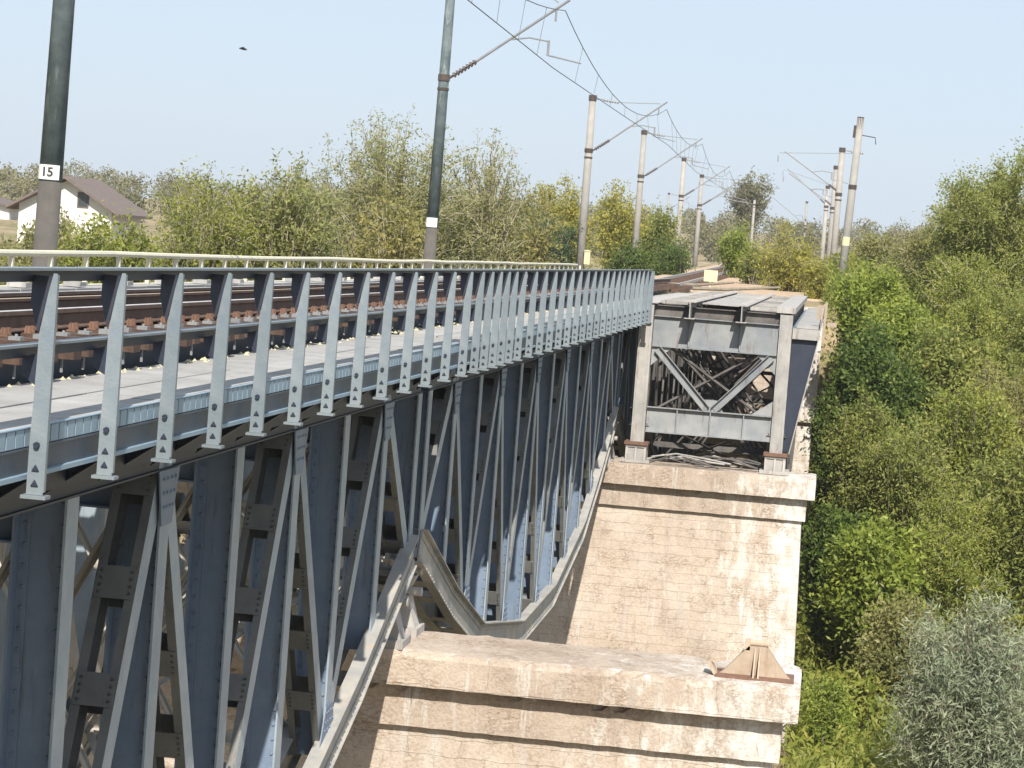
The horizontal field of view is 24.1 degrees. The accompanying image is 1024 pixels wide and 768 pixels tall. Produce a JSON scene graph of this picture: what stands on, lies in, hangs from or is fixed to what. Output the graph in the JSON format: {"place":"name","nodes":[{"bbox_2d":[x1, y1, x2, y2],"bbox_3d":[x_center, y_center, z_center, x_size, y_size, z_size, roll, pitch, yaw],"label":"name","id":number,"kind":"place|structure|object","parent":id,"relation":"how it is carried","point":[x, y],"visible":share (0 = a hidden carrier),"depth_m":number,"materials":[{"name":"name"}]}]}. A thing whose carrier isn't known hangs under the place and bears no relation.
{"place":"outdoors","nodes":[
{"label":"outdoors","id":0,"kind":"place"},
{"bbox_2d":[0,190,1023,767],"bbox_3d":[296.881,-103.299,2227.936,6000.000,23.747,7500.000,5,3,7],"label":"ground","id":1,"kind":"structure","parent":0,"point":[6,230],"depth_m":169.93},
{"bbox_2d":[0,197,18,219],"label":"house","id":2,"kind":"structure","parent":1,"relation":"on","point":[7,214],"depth_m":259.19,"materials":[{"name":"white paint"}]},
{"bbox_2d":[30,0,74,282],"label":"catenary mast","id":3,"kind":"object","parent":1,"relation":"on","point":[50,179],"visible":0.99,"depth_m":34.20,"materials":[{"name":"grey metal"}]},
{"bbox_2d":[468,0,763,225],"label":"overhead line","id":4,"kind":"object","parent":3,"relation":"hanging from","point":[611,92],"visible":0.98,"depth_m":77.40,"materials":[{"name":"grey metal"}]},
{"bbox_2d":[0,218,107,284],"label":"bush","id":5,"kind":"object","parent":1,"relation":"on","point":[26,261],"visible":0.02,"depth_m":78.04,"materials":[{"name":"green plant"}]},
{"bbox_2d":[0,204,108,266],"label":"bush","id":6,"kind":"object","parent":1,"relation":"on","point":[64,221],"visible":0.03,"depth_m":92.21,"materials":[{"name":"green plant"}]},
{"bbox_2d":[5,175,152,242],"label":"gabled house","id":7,"kind":"structure","parent":1,"relation":"on","point":[79,195],"depth_m":154.93,"materials":[{"name":"white paint"}]},
{"bbox_2d":[77,192,88,207],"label":"window","id":8,"kind":"structure","parent":7,"relation":"in","point":[82,198],"depth_m":154.55,"materials":[{"name":"grey glass"}]},
{"bbox_2d":[56,200,169,283],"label":"bush","id":9,"kind":"object","parent":1,"relation":"on","point":[96,241],"visible":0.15,"depth_m":75.75,"materials":[{"name":"green plant"}]},
{"bbox_2d":[148,155,275,281],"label":"acacia tree","id":10,"kind":"object","parent":1,"relation":"on","point":[216,222],"visible":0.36,"depth_m":79.10,"materials":[{"name":"green plant"}]},
{"bbox_2d":[214,147,352,280],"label":"olive bush","id":11,"kind":"object","parent":1,"relation":"on","point":[302,238],"visible":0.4,"depth_m":80.77,"materials":[{"name":"green plant"}]},
{"bbox_2d":[151,243,600,280],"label":"undergrowth","id":12,"kind":"object","parent":1,"relation":"on","point":[325,266],"visible":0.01,"depth_m":119.34,"materials":[{"name":"green plant"}]},
{"bbox_2d":[338,172,460,278],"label":"bush","id":13,"kind":"object","parent":1,"relation":"on","point":[402,247],"visible":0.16,"depth_m":84.64,"materials":[{"name":"green plant"}]},
{"bbox_2d":[292,103,511,277],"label":"willow tree","id":14,"kind":"object","parent":1,"relation":"on","point":[381,174],"visible":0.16,"depth_m":92.29,"materials":[{"name":"green plant"}]},
{"bbox_2d":[81,622,801,767],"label":"stone pier","id":15,"kind":"structure","parent":1,"relation":"on","point":[431,699],"depth_m":34.99,"materials":[{"name":"beige stone"}]},
{"bbox_2d":[0,326,471,767],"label":"truss span","id":16,"kind":"object","parent":15,"relation":"on","point":[105,585],"visible":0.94,"depth_m":24.67,"materials":[{"name":"blue paint"}]},
{"bbox_2d":[0,275,527,291],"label":"cable trough","id":17,"kind":"object","parent":16,"relation":"attached to","point":[27,287],"visible":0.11,"depth_m":32.50,"materials":[{"name":"concrete"}]},
{"bbox_2d":[0,249,580,286],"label":"pipe railing","id":18,"kind":"object","parent":16,"relation":"attached to","point":[52,254],"visible":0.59,"depth_m":40.50,"materials":[{"name":"grey metal"}]},
{"bbox_2d":[0,266,654,499],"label":"bridge railing","id":19,"kind":"object","parent":16,"relation":"attached to","point":[37,357],"visible":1,"depth_m":23.30,"materials":[{"name":"grey metal"}]},
{"bbox_2d":[0,278,679,378],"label":"railway track","id":20,"kind":"structure","parent":16,"relation":"on","point":[80,313],"depth_m":26.41,"materials":[{"name":"weathered timber"},{"name":"steel"},{"name":"rusty steel"}]},
{"bbox_2d":[182,304,633,639],"bbox_3d":[-0.994,1.659,52.787,4.932,6.997,33.196,5,3,7],"label":"truss span","id":21,"kind":"object","parent":15,"relation":"on","point":[509,478],"visible":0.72,"depth_m":47.02,"materials":[{"name":"metal"}]},
{"bbox_2d":[6,303,601,386],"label":"gravel","id":22,"kind":"structure","parent":21,"relation":"on","point":[190,361],"depth_m":26.59,"materials":[{"name":"grey gravel"}]},
{"bbox_2d":[706,638,793,684],"bbox_3d":[3.494,3.999,35.022,1.281,0.550,0.720,5,3,7],"label":"bearing shoe","id":23,"kind":"object","parent":15,"relation":"on","point":[754,660],"visible":1,"depth_m":34.91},
{"bbox_2d":[0,158,944,265],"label":"wood","id":24,"kind":"object","parent":1,"relation":"on","point":[707,237],"visible":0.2,"depth_m":324.19,"materials":[{"name":"green plant"}]},
{"bbox_2d":[445,126,532,268],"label":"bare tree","id":25,"kind":"object","parent":1,"relation":"on","point":[493,221],"visible":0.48,"depth_m":94.44,"materials":[{"name":"green plant"}]},
{"bbox_2d":[423,0,580,268],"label":"catenary mast","id":26,"kind":"object","parent":1,"relation":"on","point":[444,77],"visible":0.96,"depth_m":67.05,"materials":[{"name":"grey metal"}]},
{"bbox_2d":[0,240,1022,767],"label":"grass","id":27,"kind":"structure","parent":1,"relation":"on","point":[798,594],"depth_m":75.32,"materials":[{"name":"green plant"}]},
{"bbox_2d":[502,203,566,268],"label":"bush","id":28,"kind":"object","parent":1,"relation":"on","point":[536,254],"visible":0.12,"depth_m":96.08,"materials":[{"name":"green plant"}]},
{"bbox_2d":[498,181,574,263],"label":"bush","id":29,"kind":"object","parent":1,"relation":"on","point":[531,197],"visible":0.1,"depth_m":117.91,"materials":[{"name":"yellow green leaves"},{"name":"pale twig"}]},
{"bbox_2d":[514,200,584,268],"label":"juniper bush","id":30,"kind":"object","parent":1,"relation":"on","point":[566,252],"visible":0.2,"depth_m":108.07,"materials":[{"name":"green plant"}]},
{"bbox_2d":[525,169,601,268],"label":"bush","id":31,"kind":"object","parent":1,"relation":"on","point":[574,215],"visible":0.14,"depth_m":128.11,"materials":[{"name":"green plant"}]},
{"bbox_2d":[589,179,654,268],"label":"robinia tree","id":32,"kind":"object","parent":1,"relation":"on","point":[616,224],"visible":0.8,"depth_m":149.53,"materials":[{"name":"green plant"}]},
{"bbox_2d":[576,95,674,268],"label":"catenary mast","id":33,"kind":"object","parent":1,"relation":"on","point":[583,255],"visible":0.95,"depth_m":107.83,"materials":[{"name":"concrete"}]},
{"bbox_2d":[596,235,659,278],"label":"scrub bush","id":34,"kind":"object","parent":1,"relation":"on","point":[630,258],"visible":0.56,"depth_m":127.77,"materials":[{"name":"green plant"}]},
{"bbox_2d":[639,195,685,262],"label":"green tree","id":35,"kind":"object","parent":1,"relation":"on","point":[660,223],"visible":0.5,"depth_m":159.08,"materials":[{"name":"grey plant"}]},
{"bbox_2d":[632,130,707,251],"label":"catenary mast","id":36,"kind":"object","parent":1,"relation":"on","point":[638,205],"visible":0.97,"depth_m":137.19,"materials":[{"name":"concrete"}]},
{"bbox_2d":[643,227,697,274],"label":"scrub bush","id":37,"kind":"object","parent":1,"relation":"on","point":[670,262],"visible":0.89,"depth_m":145.34,"materials":[{"name":"green plant"}]},
{"bbox_2d":[526,457,815,747],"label":"stone pier","id":38,"kind":"structure","parent":1,"relation":"on","point":[672,557],"depth_m":68.38,"materials":[{"name":"beige stone"}]},
{"bbox_2d":[606,290,687,458],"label":"truss span","id":39,"kind":"object","parent":38,"relation":"on","point":[626,370],"visible":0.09,"depth_m":72.18,"materials":[{"name":"metal"}]},
{"bbox_2d":[650,457,703,466],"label":"scrap pipe","id":40,"kind":"object","parent":38,"relation":"on","point":[677,461],"visible":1,"depth_m":68.42,"materials":[{"name":"metal"}]},
{"bbox_2d":[653,455,705,465],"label":"scrap pipe","id":41,"kind":"object","parent":38,"relation":"on","point":[679,458],"visible":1,"depth_m":68.22,"materials":[{"name":"metal"}]},
{"bbox_2d":[647,458,718,468],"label":"scrap pipe","id":42,"kind":"object","parent":38,"relation":"on","point":[686,459],"visible":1,"depth_m":68.33,"materials":[{"name":"metal"}]},
{"bbox_2d":[652,453,730,464],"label":"scrap pipe","id":43,"kind":"object","parent":38,"relation":"on","point":[691,456],"visible":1,"depth_m":68.43,"materials":[{"name":"metal"}]},
{"bbox_2d":[666,455,723,464],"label":"scrap pipe","id":44,"kind":"object","parent":38,"relation":"on","point":[697,459],"visible":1,"depth_m":68.47,"materials":[{"name":"metal"}]},
{"bbox_2d":[683,455,757,469],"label":"scrap pipe","id":45,"kind":"object","parent":38,"relation":"on","point":[742,463],"visible":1,"depth_m":68.53,"materials":[{"name":"metal"}]},
{"bbox_2d":[696,455,750,467],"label":"scrap pipe","id":46,"kind":"object","parent":38,"relation":"on","point":[731,462],"visible":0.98,"depth_m":68.85,"materials":[{"name":"metal"}]},
{"bbox_2d":[620,291,836,475],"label":"derelict truss","id":47,"kind":"object","parent":38,"relation":"on","point":[672,409],"visible":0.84,"depth_m":68.70,"materials":[{"name":"metal"}]},
{"bbox_2d":[693,460,763,466],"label":"scrap pipe","id":48,"kind":"object","parent":38,"relation":"on","point":[736,462],"visible":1,"depth_m":68.64,"materials":[{"name":"metal"}]},
{"bbox_2d":[706,458,763,464],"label":"scrap pipe","id":49,"kind":"object","parent":38,"relation":"on","point":[739,459],"visible":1,"depth_m":68.51,"materials":[{"name":"metal"}]},
{"bbox_2d":[666,193,694,214],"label":"catenary mast","id":50,"kind":"object","parent":1,"relation":"on","point":[669,199],"visible":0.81,"depth_m":344.06,"materials":[{"name":"concrete"}]},
{"bbox_2d":[675,157,734,245],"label":"catenary mast","id":51,"kind":"object","parent":1,"relation":"on","point":[681,189],"visible":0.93,"depth_m":173.89,"materials":[{"name":"concrete"}]},
{"bbox_2d":[692,184,732,263],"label":"catenary mast","id":52,"kind":"object","parent":1,"relation":"on","point":[712,199],"visible":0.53,"depth_m":260.69,"materials":[{"name":"concrete"}]},
{"bbox_2d":[608,307,823,472],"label":"stone abutment","id":53,"kind":"object","parent":1,"relation":"on","point":[800,463],"visible":0.1,"depth_m":102.57,"materials":[{"name":"beige stone"}]},
{"bbox_2d":[692,174,746,266],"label":"catenary mast","id":54,"kind":"object","parent":1,"relation":"on","point":[697,233],"visible":0.9,"depth_m":198.12,"materials":[{"name":"concrete"}]},
{"bbox_2d":[691,286,780,290],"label":"fallen log","id":55,"kind":"object","parent":1,"relation":"on","point":[724,289],"visible":1,"depth_m":108.45,"materials":[{"name":"brown wood"}]},
{"bbox_2d":[727,198,755,248],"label":"catenary mast","id":56,"kind":"object","parent":1,"relation":"on","point":[753,215],"visible":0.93,"depth_m":297.92,"materials":[{"name":"concrete"}]},
{"bbox_2d":[655,263,830,350],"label":"ballast bed","id":57,"kind":"object","parent":1,"relation":"on","point":[737,283],"visible":0.05,"depth_m":121.29,"materials":[{"name":"beige gravel"}]},
{"bbox_2d":[674,282,733,286],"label":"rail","id":58,"kind":"object","parent":57,"relation":"on","point":[702,284],"visible":0.65,"depth_m":112.66,"materials":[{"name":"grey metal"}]},
{"bbox_2d":[704,270,717,286],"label":"marker sign","id":59,"kind":"object","parent":57,"relation":"on","point":[710,276],"visible":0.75,"depth_m":117.61,"materials":[{"name":"white metal"}]},
{"bbox_2d":[657,262,769,292],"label":"railway track","id":60,"kind":"structure","parent":57,"relation":"on","point":[682,279],"depth_m":129.51,"materials":[{"name":"metal"}]},
{"bbox_2d":[714,220,760,277],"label":"bush","id":61,"kind":"object","parent":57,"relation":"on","point":[733,244],"visible":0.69,"depth_m":150.76,"materials":[{"name":"green plant"}]},
{"bbox_2d":[747,216,822,291],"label":"bush","id":62,"kind":"object","parent":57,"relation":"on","point":[786,278],"visible":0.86,"depth_m":122.45,"materials":[{"name":"green plant"}]},
{"bbox_2d":[791,245,849,299],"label":"bush","id":63,"kind":"object","parent":57,"relation":"on","point":[816,283],"visible":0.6,"depth_m":110.68,"materials":[{"name":"green plant"}]},
{"bbox_2d":[722,165,778,240],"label":"tall tree","id":64,"kind":"object","parent":1,"relation":"on","point":[750,191],"visible":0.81,"depth_m":326.95,"materials":[{"name":"green plant"}]},
{"bbox_2d":[733,239,770,285],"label":"bush","id":65,"kind":"object","parent":1,"relation":"on","point":[746,275],"visible":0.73,"depth_m":133.88,"materials":[{"name":"green plant"}]},
{"bbox_2d":[775,199,809,245],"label":"catenary mast","id":66,"kind":"object","parent":1,"relation":"on","point":[806,209],"visible":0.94,"depth_m":316.93,"materials":[{"name":"concrete"}]},
{"bbox_2d":[783,169,831,262],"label":"catenary mast","id":67,"kind":"object","parent":1,"relation":"on","point":[824,228],"visible":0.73,"depth_m":197.82,"materials":[{"name":"concrete"}]},
{"bbox_2d":[783,166,837,262],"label":"catenary mast","id":68,"kind":"object","parent":1,"relation":"on","point":[832,206],"visible":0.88,"depth_m":166.05,"materials":[{"name":"concrete"}]},
{"bbox_2d":[798,370,841,543],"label":"bush","id":69,"kind":"object","parent":1,"relation":"on","point":[820,458],"visible":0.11,"depth_m":94.13,"materials":[{"name":"green plant"}]},
{"bbox_2d":[777,147,863,263],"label":"catenary mast","id":70,"kind":"object","parent":1,"relation":"on","point":[837,209],"visible":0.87,"depth_m":135.33,"materials":[{"name":"concrete"}]},
{"bbox_2d":[787,662,870,767],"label":"bush","id":71,"kind":"object","parent":1,"relation":"on","point":[832,707],"visible":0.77,"depth_m":65.66,"materials":[{"name":"green plant"}]},
{"bbox_2d":[796,493,872,670],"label":"ash tree","id":72,"kind":"object","parent":1,"relation":"on","point":[826,526],"visible":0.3,"depth_m":76.30,"materials":[{"name":"green plant"}]},
{"bbox_2d":[806,379,905,523],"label":"bush","id":73,"kind":"object","parent":1,"relation":"on","point":[843,474],"visible":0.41,"depth_m":82.89,"materials":[{"name":"green plant"}]},
{"bbox_2d":[837,117,875,278],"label":"catenary mast","id":74,"kind":"object","parent":1,"relation":"on","point":[852,185],"visible":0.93,"depth_m":107.72,"materials":[{"name":"concrete"}]},
{"bbox_2d":[799,506,932,671],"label":"ash tree","id":75,"kind":"object","parent":1,"relation":"on","point":[868,558],"visible":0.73,"depth_m":72.79,"materials":[{"name":"green plant"}]},
{"bbox_2d":[822,249,919,376],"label":"sumac bush","id":76,"kind":"object","parent":1,"relation":"on","point":[854,296],"visible":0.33,"depth_m":97.15,"materials":[{"name":"green plant"}]},
{"bbox_2d":[848,225,902,273],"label":"bush","id":77,"kind":"object","parent":1,"relation":"on","point":[871,243],"visible":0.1,"depth_m":126.20,"materials":[{"name":"green plant"}]},
{"bbox_2d":[817,313,942,471],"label":"oak tree","id":78,"kind":"object","parent":1,"relation":"on","point":[862,364],"visible":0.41,"depth_m":86.22,"materials":[{"name":"green plant"}]},
{"bbox_2d":[829,581,966,725],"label":"bush","id":79,"kind":"object","parent":1,"relation":"on","point":[881,651],"visible":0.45,"depth_m":68.92,"materials":[{"name":"green plant"}]},
{"bbox_2d":[838,401,961,549],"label":"bush","id":80,"kind":"object","parent":1,"relation":"on","point":[893,477],"visible":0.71,"depth_m":78.50,"materials":[{"name":"green plant"}]},
{"bbox_2d":[779,251,1023,767],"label":"undergrowth","id":81,"kind":"object","parent":1,"relation":"on","point":[830,757],"visible":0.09,"depth_m":67.60,"materials":[{"name":"green plant"}]},
{"bbox_2d":[871,211,945,294],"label":"willow tree","id":82,"kind":"object","parent":1,"relation":"on","point":[908,250],"visible":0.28,"depth_m":115.50,"materials":[{"name":"green plant"}]},
{"bbox_2d":[861,288,966,359],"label":"bush","id":83,"kind":"object","parent":1,"relation":"on","point":[906,318],"visible":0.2,"depth_m":94.23,"materials":[{"name":"green plant"}]},
{"bbox_2d":[887,309,1005,446],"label":"oak tree","id":84,"kind":"object","parent":1,"relation":"on","point":[948,358],"visible":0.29,"depth_m":87.95,"materials":[{"name":"green plant"}]},
{"bbox_2d":[870,561,1023,767],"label":"willow bush","id":85,"kind":"object","parent":1,"relation":"on","point":[972,716],"visible":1,"depth_m":55.69,"materials":[{"name":"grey plant"}]},
{"bbox_2d":[893,470,1013,649],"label":"bush","id":86,"kind":"object","parent":1,"relation":"on","point":[949,546],"visible":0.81,"depth_m":74.61,"materials":[{"name":"green plant"}]},
{"bbox_2d":[900,364,1023,525],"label":"bush","id":87,"kind":"object","parent":1,"relation":"on","point":[969,428],"visible":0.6,"depth_m":81.22,"materials":[{"name":"green plant"}]},
{"bbox_2d":[904,246,1023,346],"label":"thorn tree","id":88,"kind":"object","parent":1,"relation":"on","point":[960,284],"visible":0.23,"depth_m":100.82,"materials":[{"name":"green plant"}]},
{"bbox_2d":[910,127,1023,305],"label":"willow tree","id":89,"kind":"object","parent":1,"relation":"on","point":[990,215],"visible":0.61,"depth_m":108.57,"materials":[{"name":"green plant"}]},
{"bbox_2d":[929,282,1022,375],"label":"bush","id":90,"kind":"object","parent":1,"relation":"on","point":[976,316],"visible":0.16,"depth_m":94.93,"materials":[{"name":"green plant"}]},
{"bbox_2d":[945,429,1023,612],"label":"bush","id":91,"kind":"object","parent":1,"relation":"on","point":[1008,492],"visible":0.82,"depth_m":77.34,"materials":[{"name":"green plant"}]},
{"bbox_2d":[951,346,1023,506],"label":"thorn tree","id":92,"kind":"object","parent":1,"relation":"on","point":[1008,397],"visible":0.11,"depth_m":84.61,"materials":[{"name":"green plant"}]},
{"bbox_2d":[987,331,1023,414],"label":"bush","id":93,"kind":"object","parent":1,"relation":"on","point":[1010,361],"visible":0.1,"depth_m":87.10,"materials":[{"name":"green plant"}]},
{"bbox_2d":[988,287,1023,382],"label":"bush","id":94,"kind":"object","parent":1,"relation":"on","point":[1020,334],"visible":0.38,"depth_m":95.68,"materials":[{"name":"green plant"}]},
{"bbox_2d":[0,0,1023,239],"label":"sky","id":95,"kind":"structure","parent":0,"point":[155,85],"materials":[{"name":"blue"}]}
]}

